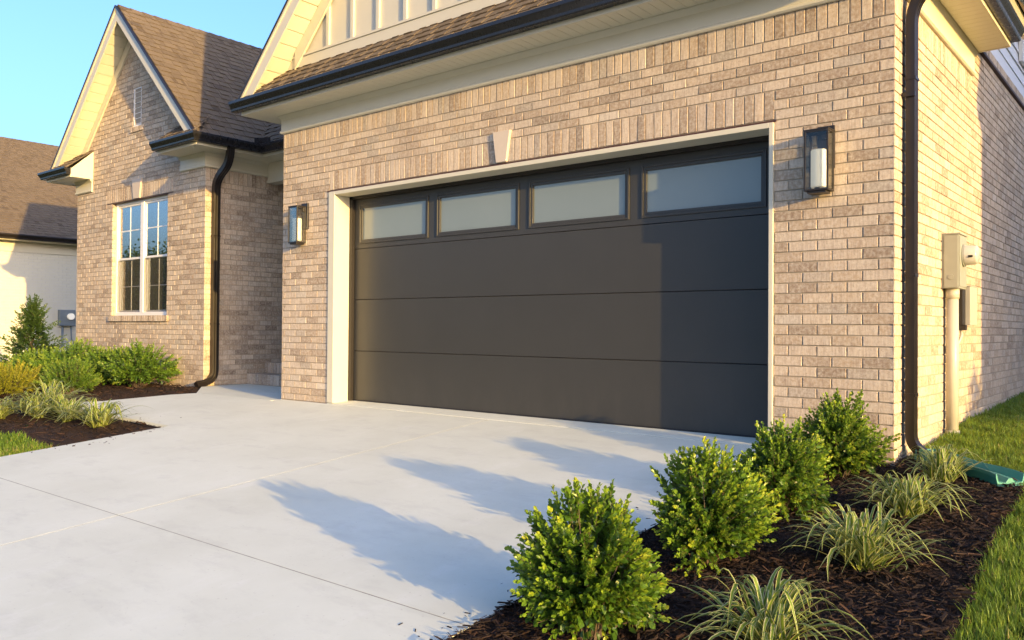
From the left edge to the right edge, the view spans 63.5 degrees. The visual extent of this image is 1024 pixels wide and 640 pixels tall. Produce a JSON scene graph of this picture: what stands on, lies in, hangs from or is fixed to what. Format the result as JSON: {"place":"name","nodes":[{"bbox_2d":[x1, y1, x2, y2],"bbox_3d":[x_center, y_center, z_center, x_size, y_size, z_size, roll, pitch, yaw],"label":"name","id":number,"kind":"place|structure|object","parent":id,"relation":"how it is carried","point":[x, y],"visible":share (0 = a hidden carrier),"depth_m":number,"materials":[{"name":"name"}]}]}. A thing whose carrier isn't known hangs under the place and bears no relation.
{"place":"outdoors","nodes":[
{"label":"outdoors","id":0,"kind":"place"},
{"bbox_2d":[0,0,285,145],"label":"sky","id":1,"kind":"structure","parent":0,"point":[48,48],"materials":[{"name":"blue"}]},
{"bbox_2d":[0,384,756,639],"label":"driveway","id":2,"kind":"structure","parent":0,"point":[436,523],"depth_m":5.01,"materials":[{"name":"concrete"}]},
{"bbox_2d":[31,411,657,636],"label":"mulch crumbs","id":3,"kind":"object","parent":2,"relation":"on","point":[400,623],"visible":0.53,"depth_m":3.64,"materials":[{"name":"brown wood"}]},
{"bbox_2d":[3,361,1023,639],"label":"lawn","id":4,"kind":"structure","parent":0,"point":[961,579],"depth_m":3.39,"materials":[{"name":"grass"}]},
{"bbox_2d":[0,429,58,456],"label":"grass","id":5,"kind":"structure","parent":4,"relation":"on","point":[14,443],"depth_m":7.87,"materials":[{"name":"green plant"}]},
{"bbox_2d":[0,137,77,360],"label":"neighbour house","id":6,"kind":"structure","parent":4,"relation":"on","point":[38,236],"depth_m":22.12,"materials":[{"name":"white paint"}]},
{"bbox_2d":[58,310,74,348],"bbox_3d":[-11.924,0.526,22.186,0.220,1.600,0.418,0,-1,39],"label":"electric meter","id":7,"kind":"object","parent":6,"relation":"attached to","point":[66,317],"visible":0.83,"depth_m":22.14,"materials":[{"name":"grey metal"}]},
{"bbox_2d":[0,379,198,446],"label":"mulch bed","id":8,"kind":"object","parent":4,"relation":"on","point":[57,429],"visible":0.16,"depth_m":9.14,"materials":[{"name":"brown wood"}]},
{"bbox_2d":[0,394,23,418],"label":"shrub","id":9,"kind":"object","parent":8,"relation":"on","point":[3,414],"visible":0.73,"depth_m":9.69,"materials":[{"name":"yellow plant"}]},
{"bbox_2d":[0,360,46,396],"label":"golden shrub","id":10,"kind":"object","parent":8,"relation":"on","point":[14,378],"visible":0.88,"depth_m":11.98,"materials":[{"name":"yellow plant"}]},
{"bbox_2d":[0,344,72,379],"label":"broadleaf shrub","id":11,"kind":"object","parent":8,"relation":"on","point":[34,355],"visible":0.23,"depth_m":13.90,"materials":[{"name":"green plant"}]},
{"bbox_2d":[0,293,73,370],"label":"pointed evergreen","id":12,"kind":"object","parent":8,"relation":"on","point":[32,316],"visible":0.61,"depth_m":14.85,"materials":[{"name":"green plant"}]},
{"bbox_2d":[2,391,80,417],"bbox_3d":[-5.589,0.990,9.727,1.085,0.314,1.022,0,-1,39],"label":"liriope","id":13,"kind":"object","parent":8,"relation":"on","point":[32,400],"visible":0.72,"depth_m":9.62,"materials":[{"name":"green plant"}]},
{"bbox_2d":[6,378,97,412],"bbox_3d":[-5.610,0.915,10.030,0.931,0.426,1.006,0,-1,39],"label":"liriope","id":14,"kind":"object","parent":8,"relation":"on","point":[46,391],"visible":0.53,"depth_m":10.01,"materials":[{"name":"green plant"}]},
{"bbox_2d":[24,337,97,376],"bbox_3d":[-7.155,0.660,13.396,1.246,0.781,1.226,0,-1,-2],"label":"broadleaf shrub","id":15,"kind":"object","parent":8,"relation":"on","point":[80,348],"visible":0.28,"depth_m":13.32,"materials":[{"name":"green plant"}]},
{"bbox_2d":[23,393,104,421],"bbox_3d":[-5.007,0.983,9.257,0.981,0.314,1.061,0,-1,39],"label":"liriope","id":16,"kind":"object","parent":8,"relation":"on","point":[63,401],"visible":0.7,"depth_m":9.23,"materials":[{"name":"green plant"}]},
{"bbox_2d":[34,355,104,394],"bbox_3d":[-6.344,0.800,11.832,0.901,0.613,0.841,0,-1,14],"label":"rounded shrub","id":17,"kind":"object","parent":8,"relation":"on","point":[76,375],"visible":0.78,"depth_m":11.73,"materials":[{"name":"green plant"}]},
{"bbox_2d":[45,398,152,427],"bbox_3d":[-4.378,0.987,8.808,0.937,0.302,0.970,0,-1,39],"label":"liriope","id":18,"kind":"object","parent":8,"relation":"on","point":[102,415],"visible":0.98,"depth_m":8.73,"materials":[{"name":"green plant"}]},
{"bbox_2d":[74,344,130,384],"bbox_3d":[-6.292,0.710,12.948,1.205,0.664,1.200,0,-1,39],"label":"broadleaf shrub","id":19,"kind":"object","parent":8,"relation":"on","point":[100,356],"visible":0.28,"depth_m":12.71,"materials":[{"name":"green plant"}]},
{"bbox_2d":[97,338,183,387],"bbox_3d":[-5.518,0.649,12.338,1.193,0.789,1.078,1,-1,-17],"label":"broadleaf shrub","id":20,"kind":"object","parent":8,"relation":"on","point":[134,365],"visible":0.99,"depth_m":12.23,"materials":[{"name":"green plant"}]},
{"bbox_2d":[37,0,1023,465],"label":"brick house","id":21,"kind":"structure","parent":4,"relation":"on","point":[599,214],"depth_m":7.79,"materials":[{"name":"brown brick"}]},
{"bbox_2d":[115,195,167,315],"bbox_3d":[-6.012,-1.026,13.525,1.838,1.907,0.082,0,-1,39],"label":"window","id":22,"kind":"structure","parent":21,"relation":"in","point":[141,225],"depth_m":13.49,"materials":[{"name":"white glass"}]},
{"bbox_2d":[288,203,308,244],"bbox_3d":[-2.522,-1.134,9.766,0.214,0.489,0.145,0,-1,39],"label":"wall lantern","id":23,"kind":"object","parent":21,"relation":"attached to","point":[296,225],"depth_m":9.75,"materials":[{"name":"brown metal"}]},
{"bbox_2d":[353,141,768,437],"bbox_3d":[0.127,-0.254,8.024,5.112,2.369,0.057,0,-1,39],"label":"garage door","id":24,"kind":"structure","parent":21,"relation":"in","point":[634,293],"depth_m":7.59,"materials":[{"name":"grey paint"}]},
{"bbox_2d":[803,125,834,194],"bbox_3d":[2.187,-1.143,5.892,0.178,0.489,0.145,0,-1,39],"label":"wall lantern","id":25,"kind":"object","parent":21,"relation":"attached to","point":[819,164],"depth_m":5.86,"materials":[{"name":"brown metal"}]},
{"bbox_2d":[941,232,979,433],"bbox_3d":[3.856,0.165,6.965,0.238,1.714,0.970,0,-1,39],"label":"electric meter","id":26,"kind":"object","parent":21,"relation":"attached to","point":[958,254],"visible":0.97,"depth_m":6.66,"materials":[{"name":"beige metal"}]},
{"bbox_2d":[1019,38,1023,68],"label":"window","id":27,"kind":"structure","parent":21,"relation":"in","point":[1021,43],"depth_m":9.54,"materials":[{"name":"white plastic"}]},
{"bbox_2d":[429,455,1023,639],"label":"mulch bed","id":28,"kind":"object","parent":4,"relation":"on","point":[510,617],"visible":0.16,"depth_m":3.66,"materials":[{"name":"brown wood"}]},
{"bbox_2d":[504,477,674,639],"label":"boxwood","id":29,"kind":"object","parent":28,"relation":"on","point":[591,578],"visible":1,"depth_m":3.09,"materials":[{"name":"green plant"}]},
{"bbox_2d":[648,436,781,577],"bbox_3d":[0.941,0.881,3.921,0.601,0.661,0.683,0,-1,39],"label":"boxwood","id":30,"kind":"object","parent":28,"relation":"on","point":[709,513],"visible":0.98,"depth_m":3.83,"materials":[{"name":"green plant"}]},
{"bbox_2d":[658,566,873,639],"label":"liriope","id":31,"kind":"object","parent":28,"relation":"on","point":[776,618],"visible":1,"depth_m":3.03,"materials":[{"name":"green plant"}]},
{"bbox_2d":[731,414,837,524],"bbox_3d":[1.496,0.837,4.694,0.640,0.591,0.788,0,-1,39],"label":"boxwood","id":32,"kind":"object","parent":28,"relation":"on","point":[796,482],"visible":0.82,"depth_m":4.57,"materials":[{"name":"green plant"}]},
{"bbox_2d":[797,387,900,481],"bbox_3d":[2.127,0.750,5.339,0.717,0.631,0.632,0,-1,39],"label":"boxwood","id":33,"kind":"object","parent":28,"relation":"on","point":[851,441],"visible":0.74,"depth_m":5.25,"materials":[{"name":"green plant"}]},
{"bbox_2d":[781,502,960,575],"bbox_3d":[1.594,0.988,3.773,0.776,0.294,0.752,1,-1,-25],"label":"liriope","id":34,"kind":"object","parent":28,"relation":"on","point":[858,546],"visible":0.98,"depth_m":3.73,"materials":[{"name":"green plant"}]},
{"bbox_2d":[834,470,981,521],"bbox_3d":[2.122,0.931,4.475,0.739,0.276,0.697,1,-1,-19],"label":"liriope","id":35,"kind":"object","parent":28,"relation":"on","point":[907,496],"visible":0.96,"depth_m":4.39,"materials":[{"name":"green plant"}]},
{"bbox_2d":[895,443,994,483],"bbox_3d":[2.667,0.889,5.095,0.572,0.244,0.605,0,-1,39],"label":"liriope","id":36,"kind":"object","parent":28,"relation":"on","point":[943,469],"visible":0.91,"depth_m":5.05,"materials":[{"name":"green plant"}]},
{"bbox_2d":[914,448,1023,486],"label":"splash block","id":37,"kind":"object","parent":28,"relation":"on","point":[991,473],"depth_m":5.09,"materials":[{"name":"green plastic"}]},
{"bbox_2d":[908,391,1023,639],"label":"grass","id":38,"kind":"structure","parent":4,"relation":"on","point":[995,433],"depth_m":4.02,"materials":[{"name":"green plant"}]}
]}

